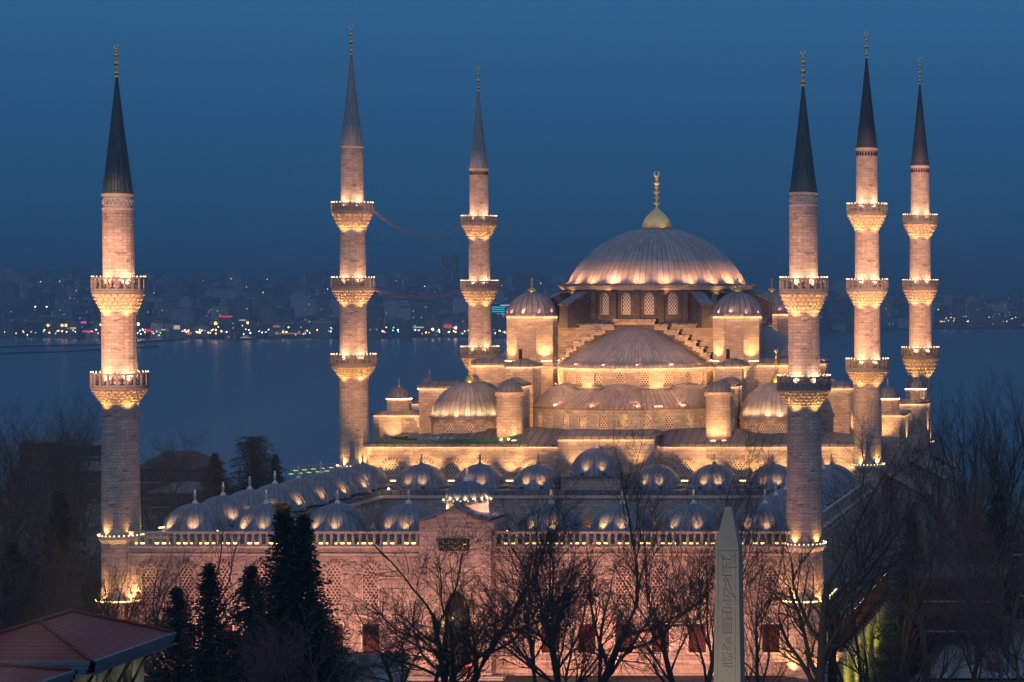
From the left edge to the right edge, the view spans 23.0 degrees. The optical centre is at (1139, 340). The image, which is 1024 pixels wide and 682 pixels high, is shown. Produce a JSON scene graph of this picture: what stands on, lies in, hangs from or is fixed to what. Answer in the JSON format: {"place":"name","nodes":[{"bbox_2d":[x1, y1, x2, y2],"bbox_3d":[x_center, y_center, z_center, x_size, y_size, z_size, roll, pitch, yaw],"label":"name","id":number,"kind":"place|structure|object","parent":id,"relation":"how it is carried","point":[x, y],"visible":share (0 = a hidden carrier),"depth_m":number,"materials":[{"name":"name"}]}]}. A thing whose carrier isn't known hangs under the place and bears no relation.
{"place":"outdoors","nodes":[
{"label":"outdoors","id":0,"kind":"place"},
{"bbox_2d":[59,320,80,337],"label":"waterfront house","id":1,"kind":"structure","parent":0,"point":[64,329],"depth_m":3330.30,"materials":[{"name":"blue"}]},
{"bbox_2d":[0,328,1023,519],"bbox_3d":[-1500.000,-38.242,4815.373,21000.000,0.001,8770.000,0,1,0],"label":"water","id":2,"kind":"structure","parent":0,"point":[282,394],"depth_m":1743.41,"materials":[{"name":"liquid"}]},
{"bbox_2d":[0,338,187,347],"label":"breakwater","id":3,"kind":"object","parent":2,"relation":"in","point":[145,341],"visible":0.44,"depth_m":2867.93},
{"bbox_2d":[0,290,1023,681],"bbox_3d":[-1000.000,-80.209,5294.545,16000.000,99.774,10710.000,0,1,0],"label":"ground","id":4,"kind":"structure","parent":0,"point":[572,678],"depth_m":316.51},
{"bbox_2d":[0,281,19,309],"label":"apartment tower","id":5,"kind":"structure","parent":4,"relation":"on","point":[9,290],"depth_m":4299.28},
{"bbox_2d":[26,320,44,334],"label":"waterfront house","id":6,"kind":"structure","parent":4,"relation":"on","point":[33,327],"depth_m":3382.67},
{"bbox_2d":[0,662,76,681],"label":"kiosk","id":7,"kind":"object","parent":4,"relation":"on","point":[13,672],"visible":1,"depth_m":118.90,"materials":[{"name":"beige paint"}]},
{"bbox_2d":[0,435,77,605],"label":"bare tree","id":8,"kind":"object","parent":4,"relation":"on","point":[18,525],"visible":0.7,"depth_m":250.81,"materials":[{"name":"brown plant"}]},
{"bbox_2d":[0,458,85,588],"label":"bare tree","id":9,"kind":"object","parent":4,"relation":"on","point":[22,550],"visible":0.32,"depth_m":241.45,"materials":[{"name":"brown plant"}]},
{"bbox_2d":[0,535,96,629],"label":"bare tree","id":10,"kind":"object","parent":4,"relation":"on","point":[9,624],"visible":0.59,"depth_m":212.56,"materials":[{"name":"brown plant"}]},
{"bbox_2d":[0,404,99,582],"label":"bare tree","id":11,"kind":"object","parent":4,"relation":"on","point":[12,463],"visible":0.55,"depth_m":285.18,"materials":[{"name":"brown plant"}]},
{"bbox_2d":[0,409,100,578],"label":"bare tree","id":12,"kind":"object","parent":4,"relation":"on","point":[52,484],"visible":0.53,"depth_m":280.44,"materials":[{"name":"brown plant"}]},
{"bbox_2d":[0,395,100,564],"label":"bare tree","id":13,"kind":"object","parent":4,"relation":"on","point":[46,441],"visible":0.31,"depth_m":301.36,"materials":[{"name":"brown plant"}]},
{"bbox_2d":[0,397,100,538],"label":"bare tree","id":14,"kind":"object","parent":4,"relation":"on","point":[66,455],"visible":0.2,"depth_m":314.86,"materials":[{"name":"brown plant"}]},
{"bbox_2d":[2,401,100,546],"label":"bare tree","id":15,"kind":"object","parent":4,"relation":"on","point":[80,498],"visible":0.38,"depth_m":290.12,"materials":[{"name":"brown plant"}]},
{"bbox_2d":[5,491,100,624],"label":"conifer","id":16,"kind":"object","parent":4,"relation":"on","point":[60,505],"visible":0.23,"depth_m":236.08,"materials":[{"name":"green plant"}]},
{"bbox_2d":[25,474,100,611],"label":"bare tree","id":17,"kind":"object","parent":4,"relation":"on","point":[52,543],"visible":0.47,"depth_m":230.82,"materials":[{"name":"brown plant"}]},
{"bbox_2d":[0,536,130,626],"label":"bare tree","id":18,"kind":"object","parent":4,"relation":"on","point":[35,607],"visible":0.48,"depth_m":212.42,"materials":[{"name":"brown plant"}]},
{"bbox_2d":[54,303,76,320],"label":"apartment tower","id":19,"kind":"structure","parent":4,"relation":"on","point":[64,310],"depth_m":3545.69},
{"bbox_2d":[33,387,100,545],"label":"bare tree","id":20,"kind":"object","parent":4,"relation":"on","point":[82,450],"visible":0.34,"depth_m":329.00,"materials":[{"name":"brown plant"}]},
{"bbox_2d":[55,461,100,503],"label":"house","id":21,"kind":"structure","parent":4,"relation":"on","point":[96,467],"depth_m":441.30,"materials":[{"name":"metal"}]},
{"bbox_2d":[71,312,90,336],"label":"apartment tower","id":22,"kind":"structure","parent":4,"relation":"on","point":[80,316],"depth_m":3352.10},
{"bbox_2d":[33,543,140,622],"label":"bare tree","id":23,"kind":"object","parent":4,"relation":"on","point":[64,602],"visible":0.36,"depth_m":209.83,"materials":[{"name":"brown plant"}]},
{"bbox_2d":[0,609,177,681],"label":"pavilion","id":24,"kind":"structure","parent":4,"relation":"on","point":[90,647],"depth_m":133.85,"materials":[{"name":"beige paint"}]},
{"bbox_2d":[90,44,148,619],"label":"minaret","id":25,"kind":"object","parent":4,"relation":"on","point":[119,386],"visible":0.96,"depth_m":218.84,"materials":[{"name":"beige stone"}]},
{"bbox_2d":[69,527,207,668],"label":"bare tree","id":26,"kind":"object","parent":4,"relation":"on","point":[138,602],"visible":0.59,"depth_m":211.86,"materials":[{"name":"brown plant"}]},
{"bbox_2d":[137,300,153,317],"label":"apartment tower","id":27,"kind":"structure","parent":4,"relation":"on","point":[146,309],"depth_m":3568.32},
{"bbox_2d":[142,594,189,681],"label":"bare tree","id":28,"kind":"object","parent":4,"relation":"on","point":[147,666],"visible":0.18,"depth_m":196.31,"materials":[{"name":"brown plant"}]},
{"bbox_2d":[131,538,213,676],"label":"bare tree","id":29,"kind":"object","parent":4,"relation":"on","point":[162,602],"visible":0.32,"depth_m":210.06,"materials":[{"name":"brown plant"}]},
{"bbox_2d":[145,585,203,681],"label":"conifer","id":30,"kind":"object","parent":4,"relation":"on","point":[178,624],"visible":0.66,"depth_m":174.14,"materials":[{"name":"green plant"}]},
{"bbox_2d":[142,430,207,484],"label":"bare tree","id":31,"kind":"object","parent":4,"relation":"on","point":[186,460],"visible":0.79,"depth_m":420.42,"materials":[{"name":"brown plant"}]},
{"bbox_2d":[164,280,185,303],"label":"apartment tower","id":32,"kind":"structure","parent":4,"relation":"on","point":[174,289],"depth_m":4599.08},
{"bbox_2d":[145,481,205,510],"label":"house","id":33,"kind":"structure","parent":4,"relation":"on","point":[184,489],"depth_m":395.71,"materials":[{"name":"metal"}]},
{"bbox_2d":[147,458,214,526],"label":"bare tree","id":34,"kind":"object","parent":4,"relation":"on","point":[180,503],"visible":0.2,"depth_m":290.99,"materials":[{"name":"brown plant"}]},
{"bbox_2d":[170,306,193,328],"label":"apartment tower","id":35,"kind":"structure","parent":4,"relation":"on","point":[183,316],"depth_m":3316.07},
{"bbox_2d":[140,451,225,503],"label":"house","id":36,"kind":"structure","parent":4,"relation":"on","point":[204,459],"depth_m":432.52,"materials":[{"name":"stone"}]},
{"bbox_2d":[140,451,236,530],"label":"bare tree","id":37,"kind":"object","parent":4,"relation":"on","point":[152,504],"visible":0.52,"depth_m":300.56,"materials":[{"name":"brown plant"}]},
{"bbox_2d":[161,562,244,681],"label":"conifer","id":38,"kind":"object","parent":4,"relation":"on","point":[208,592],"visible":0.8,"depth_m":172.13,"materials":[{"name":"green plant"}]},
{"bbox_2d":[191,323,214,337],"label":"waterfront house","id":39,"kind":"structure","parent":4,"relation":"on","point":[203,327],"depth_m":3256.00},
{"bbox_2d":[189,453,237,503],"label":"conifer","id":40,"kind":"object","parent":4,"relation":"on","point":[214,460],"visible":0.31,"depth_m":350.17,"materials":[{"name":"green plant"}]},
{"bbox_2d":[212,303,230,318],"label":"apartment tower","id":41,"kind":"structure","parent":4,"relation":"on","point":[220,309],"depth_m":3461.34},
{"bbox_2d":[183,474,270,668],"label":"bare tree","id":42,"kind":"object","parent":4,"relation":"on","point":[217,571],"visible":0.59,"depth_m":205.22,"materials":[{"name":"brown plant"}]},
{"bbox_2d":[182,563,278,681],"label":"conifer","id":43,"kind":"object","parent":4,"relation":"on","point":[250,572],"visible":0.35,"depth_m":169.95,"materials":[{"name":"green plant"}]},
{"bbox_2d":[224,319,238,338],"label":"waterfront house","id":44,"kind":"structure","parent":4,"relation":"on","point":[231,327],"depth_m":3270.77,"materials":[{"name":"blue"}]},
{"bbox_2d":[226,298,251,320],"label":"apartment tower","id":45,"kind":"structure","parent":4,"relation":"on","point":[241,308],"depth_m":3472.74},
{"bbox_2d":[240,319,259,337],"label":"waterfront house","id":46,"kind":"structure","parent":4,"relation":"on","point":[253,326],"depth_m":3285.97,"materials":[{"name":"blue"}]},
{"bbox_2d":[223,436,288,494],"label":"conifer","id":47,"kind":"object","parent":4,"relation":"on","point":[256,475],"visible":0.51,"depth_m":359.89,"materials":[{"name":"green plant"}]},
{"bbox_2d":[259,304,276,322],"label":"apartment tower","id":48,"kind":"structure","parent":4,"relation":"on","point":[267,312],"depth_m":3493.25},
{"bbox_2d":[218,501,363,681],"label":"conifer","id":49,"kind":"object","parent":4,"relation":"on","point":[292,581],"visible":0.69,"depth_m":165.65,"materials":[{"name":"green plant"}]},
{"bbox_2d":[209,590,391,681],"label":"bare tree","id":50,"kind":"object","parent":4,"relation":"on","point":[266,674],"visible":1,"depth_m":160.32,"materials":[{"name":"brown plant"}]},
{"bbox_2d":[289,322,311,335],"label":"waterfront house","id":51,"kind":"structure","parent":4,"relation":"on","point":[300,327],"depth_m":3325.41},
{"bbox_2d":[310,323,335,336],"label":"waterfront house","id":52,"kind":"structure","parent":4,"relation":"on","point":[323,329],"depth_m":3320.90,"materials":[{"name":"blue"}]},
{"bbox_2d":[330,24,376,468],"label":"minaret","id":53,"kind":"object","parent":4,"relation":"on","point":[353,368],"visible":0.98,"depth_m":280.67,"materials":[{"name":"beige stone"}]},
{"bbox_2d":[336,652,409,681],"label":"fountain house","id":54,"kind":"structure","parent":4,"relation":"on","point":[379,670],"depth_m":206.84,"materials":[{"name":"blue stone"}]},
{"bbox_2d":[386,318,411,337],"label":"waterfront house","id":55,"kind":"structure","parent":4,"relation":"on","point":[403,327],"depth_m":3346.91,"materials":[{"name":"blue"}]},
{"bbox_2d":[330,536,502,681],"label":"bare tree","id":56,"kind":"object","parent":4,"relation":"on","point":[407,673],"visible":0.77,"depth_m":186.29,"materials":[{"name":"brown plant"}]},
{"bbox_2d":[410,302,431,333],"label":"apartment tower","id":57,"kind":"structure","parent":4,"relation":"on","point":[420,314],"depth_m":3431.30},
{"bbox_2d":[427,318,442,334],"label":"waterfront house","id":58,"kind":"structure","parent":4,"relation":"on","point":[435,324],"depth_m":3380.96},
{"bbox_2d":[442,254,458,293],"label":"apartment tower","id":59,"kind":"structure","parent":4,"relation":"on","point":[450,267],"depth_m":5197.91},
{"bbox_2d":[321,464,603,681],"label":"bare tree","id":60,"kind":"object","parent":4,"relation":"on","point":[471,652],"visible":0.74,"depth_m":189.83,"materials":[{"name":"brown plant"}]},
{"bbox_2d":[460,66,499,374],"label":"minaret","id":61,"kind":"object","parent":4,"relation":"on","point":[479,292],"visible":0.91,"depth_m":337.95,"materials":[{"name":"beige stone"}]},
{"bbox_2d":[491,312,506,334],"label":"apartment tower","id":62,"kind":"structure","parent":4,"relation":"on","point":[498,320],"depth_m":3349.88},
{"bbox_2d":[127,439,872,680],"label":"courtyard","id":63,"kind":"structure","parent":4,"relation":"on","point":[430,493],"depth_m":221.03,"materials":[{"name":"stone"}]},
{"bbox_2d":[135,558,163,606],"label":"window","id":64,"kind":"structure","parent":63,"relation":"in","point":[151,571],"depth_m":219.71,"materials":[{"name":"stone"}]},
{"bbox_2d":[173,558,199,606],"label":"window","id":65,"kind":"structure","parent":63,"relation":"in","point":[186,575],"depth_m":219.71,"materials":[{"name":"stone"}]},
{"bbox_2d":[213,558,237,606],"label":"window","id":66,"kind":"structure","parent":63,"relation":"in","point":[223,571],"depth_m":219.71,"materials":[{"name":"stone"}]},
{"bbox_2d":[320,558,347,606],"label":"window","id":67,"kind":"structure","parent":63,"relation":"in","point":[334,570],"depth_m":219.71,"materials":[{"name":"stone"}]},
{"bbox_2d":[356,558,384,606],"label":"window","id":68,"kind":"structure","parent":63,"relation":"in","point":[375,586],"depth_m":219.71,"materials":[{"name":"stone"}]},
{"bbox_2d":[361,623,380,651],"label":"window","id":69,"kind":"structure","parent":63,"relation":"in","point":[367,648],"depth_m":219.98,"materials":[{"name":"stone"}]},
{"bbox_2d":[610,559,632,606],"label":"window","id":70,"kind":"structure","parent":63,"relation":"in","point":[616,576],"depth_m":219.71,"materials":[{"name":"stone"}]},
{"bbox_2d":[687,623,706,653],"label":"window","id":71,"kind":"structure","parent":63,"relation":"in","point":[702,644],"depth_m":219.98,"materials":[{"name":"stone"}]},
{"bbox_2d":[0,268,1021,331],"bbox_3d":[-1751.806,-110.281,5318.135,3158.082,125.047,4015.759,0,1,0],"label":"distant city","id":72,"kind":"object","parent":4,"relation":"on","point":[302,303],"visible":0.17,"depth_m":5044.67},
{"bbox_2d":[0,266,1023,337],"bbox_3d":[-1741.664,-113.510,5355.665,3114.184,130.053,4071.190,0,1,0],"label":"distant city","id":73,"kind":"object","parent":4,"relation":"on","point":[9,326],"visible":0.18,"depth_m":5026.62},
{"bbox_2d":[465,546,586,681],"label":"bare tree","id":74,"kind":"object","parent":4,"relation":"on","point":[531,658],"visible":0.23,"depth_m":198.13,"materials":[{"name":"brown plant"}]},
{"bbox_2d":[452,380,750,681],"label":"bare tree","id":75,"kind":"object","parent":4,"relation":"on","point":[552,629],"visible":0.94,"depth_m":179.92,"materials":[{"name":"brown plant"}]},
{"bbox_2d":[363,171,961,632],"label":"mosque","id":76,"kind":"structure","parent":4,"relation":"on","point":[687,331],"depth_m":292.58,"materials":[{"name":"stone"}]},
{"bbox_2d":[379,457,403,475],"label":"window","id":77,"kind":"structure","parent":76,"relation":"in","point":[391,469],"depth_m":282.18,"materials":[{"name":"stone"}]},
{"bbox_2d":[372,433,525,442],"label":"safety netting","id":78,"kind":"object","parent":76,"relation":"attached to","point":[452,441],"visible":1,"depth_m":281.77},
{"bbox_2d":[440,457,464,475],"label":"window","id":79,"kind":"structure","parent":76,"relation":"in","point":[452,469],"depth_m":282.18,"materials":[{"name":"stone"}]},
{"bbox_2d":[673,457,697,475],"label":"window","id":80,"kind":"structure","parent":76,"relation":"in","point":[686,468],"depth_m":282.18,"materials":[{"name":"stone"}]},
{"bbox_2d":[583,412,787,681],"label":"bare tree","id":81,"kind":"object","parent":4,"relation":"on","point":[668,667],"visible":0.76,"depth_m":181.02,"materials":[{"name":"brown plant"}]},
{"bbox_2d":[714,507,744,681],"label":"obelisk","id":82,"kind":"object","parent":4,"relation":"on","point":[729,660],"visible":1,"depth_m":170.50,"materials":[{"name":"grey stone"}]},
{"bbox_2d":[670,489,806,681],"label":"bare tree","id":83,"kind":"object","parent":4,"relation":"on","point":[756,623],"visible":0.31,"depth_m":196.08,"materials":[{"name":"brown plant"}]},
{"bbox_2d":[688,572,811,681],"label":"bare tree","id":84,"kind":"object","parent":4,"relation":"on","point":[754,660],"visible":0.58,"depth_m":187.31,"materials":[{"name":"brown plant"}]},
{"bbox_2d":[777,50,830,681],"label":"minaret","id":85,"kind":"object","parent":4,"relation":"on","point":[804,392],"visible":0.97,"depth_m":218.83,"materials":[{"name":"beige stone"}]},
{"bbox_2d":[820,300,828,331],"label":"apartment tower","id":86,"kind":"structure","parent":4,"relation":"on","point":[824,319],"depth_m":3761.80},
{"bbox_2d":[769,567,884,681],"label":"bare tree","id":87,"kind":"object","parent":4,"relation":"on","point":[864,676],"visible":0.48,"depth_m":190.63,"materials":[{"name":"brown plant"}]},
{"bbox_2d":[823,545,890,681],"bbox_3d":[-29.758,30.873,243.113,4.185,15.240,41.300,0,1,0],"label":"tree","id":88,"kind":"object","parent":4,"relation":"on","point":[847,675],"visible":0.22,"depth_m":240.51,"materials":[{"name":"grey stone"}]},
{"bbox_2d":[743,395,972,681],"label":"bare tree","id":89,"kind":"object","parent":4,"relation":"on","point":[822,656],"visible":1,"depth_m":177.40,"materials":[{"name":"brown plant"}]},
{"bbox_2d":[804,477,913,681],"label":"bare tree","id":90,"kind":"object","parent":4,"relation":"on","point":[853,630],"visible":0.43,"depth_m":200.10,"materials":[{"name":"brown plant"}]},
{"bbox_2d":[845,31,888,559],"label":"minaret","id":91,"kind":"object","parent":4,"relation":"on","point":[868,369],"visible":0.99,"depth_m":280.67,"materials":[{"name":"beige stone"}]},
{"bbox_2d":[837,430,972,681],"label":"bare tree","id":92,"kind":"object","parent":4,"relation":"on","point":[917,622],"visible":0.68,"depth_m":207.32,"materials":[{"name":"brown plant"}]},
{"bbox_2d":[872,510,946,680],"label":"conifer","id":93,"kind":"object","parent":4,"relation":"on","point":[901,622],"visible":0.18,"depth_m":246.09,"materials":[{"name":"green plant"}]},
{"bbox_2d":[901,57,939,443],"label":"minaret","id":94,"kind":"object","parent":4,"relation":"on","point":[920,354],"visible":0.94,"depth_m":337.94,"materials":[{"name":"beige stone"}]},
{"bbox_2d":[847,550,1006,681],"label":"bare tree","id":95,"kind":"object","parent":4,"relation":"on","point":[923,665],"visible":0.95,"depth_m":185.12,"materials":[{"name":"brown plant"}]},
{"bbox_2d":[843,573,1018,681],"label":"bare tree","id":96,"kind":"object","parent":4,"relation":"on","point":[902,667],"visible":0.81,"depth_m":185.12,"materials":[{"name":"brown plant"}]},
{"bbox_2d":[866,473,996,681],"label":"bare tree","id":97,"kind":"object","parent":4,"relation":"on","point":[912,607],"visible":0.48,"depth_m":231.10,"materials":[{"name":"brown plant"}]},
{"bbox_2d":[865,417,1023,633],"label":"bare tree","id":98,"kind":"object","parent":4,"relation":"on","point":[925,515],"visible":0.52,"depth_m":245.17,"materials":[{"name":"brown plant"}]},
{"bbox_2d":[891,367,1010,562],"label":"bare tree","id":99,"kind":"object","parent":4,"relation":"on","point":[938,474],"visible":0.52,"depth_m":270.86,"materials":[{"name":"brown plant"}]},
{"bbox_2d":[915,564,1009,631],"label":"building","id":100,"kind":"structure","parent":4,"relation":"on","point":[928,593],"depth_m":236.64,"materials":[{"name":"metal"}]},
{"bbox_2d":[905,370,1023,562],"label":"bare tree","id":101,"kind":"object","parent":4,"relation":"on","point":[962,452],"visible":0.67,"depth_m":260.46,"materials":[{"name":"brown plant"}]},
{"bbox_2d":[915,431,1023,664],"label":"bare tree","id":102,"kind":"object","parent":4,"relation":"on","point":[946,562],"visible":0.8,"depth_m":225.18,"materials":[{"name":"brown plant"}]},
{"bbox_2d":[925,549,1023,681],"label":"bare tree","id":103,"kind":"object","parent":4,"relation":"on","point":[974,675],"visible":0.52,"depth_m":196.52,"materials":[{"name":"brown plant"}]},
{"bbox_2d":[927,446,1023,646],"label":"bare tree","id":104,"kind":"object","parent":4,"relation":"on","point":[1016,606],"visible":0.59,"depth_m":235.95,"materials":[{"name":"brown plant"}]},
{"bbox_2d":[967,300,984,327],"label":"apartment tower","id":105,"kind":"structure","parent":4,"relation":"on","point":[975,313],"depth_m":4047.37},
{"bbox_2d":[950,536,1023,681],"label":"bare tree","id":106,"kind":"object","parent":4,"relation":"on","point":[1004,647],"visible":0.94,"depth_m":189.31,"materials":[{"name":"brown plant"}]},
{"bbox_2d":[959,372,1023,618],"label":"bare tree","id":107,"kind":"object","parent":4,"relation":"on","point":[1002,487],"visible":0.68,"depth_m":251.70,"materials":[{"name":"brown plant"}]},
{"bbox_2d":[964,490,1023,616],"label":"tree","id":108,"kind":"object","parent":4,"relation":"on","point":[1001,497],"visible":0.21,"depth_m":250.16,"materials":[{"name":"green plant"}]},
{"bbox_2d":[0,0,1023,297],"label":"sky","id":109,"kind":"structure","parent":0,"point":[233,110],"materials":[{"name":"blue"}]},
{"bbox_2d":[863,638,904,681],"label":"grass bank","id":110,"kind":"structure","parent":0,"point":[871,679],"depth_m":245.41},
{"bbox_2d":[930,553,1023,677],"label":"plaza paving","id":111,"kind":"structure","parent":0,"point":[965,671],"depth_m":226.42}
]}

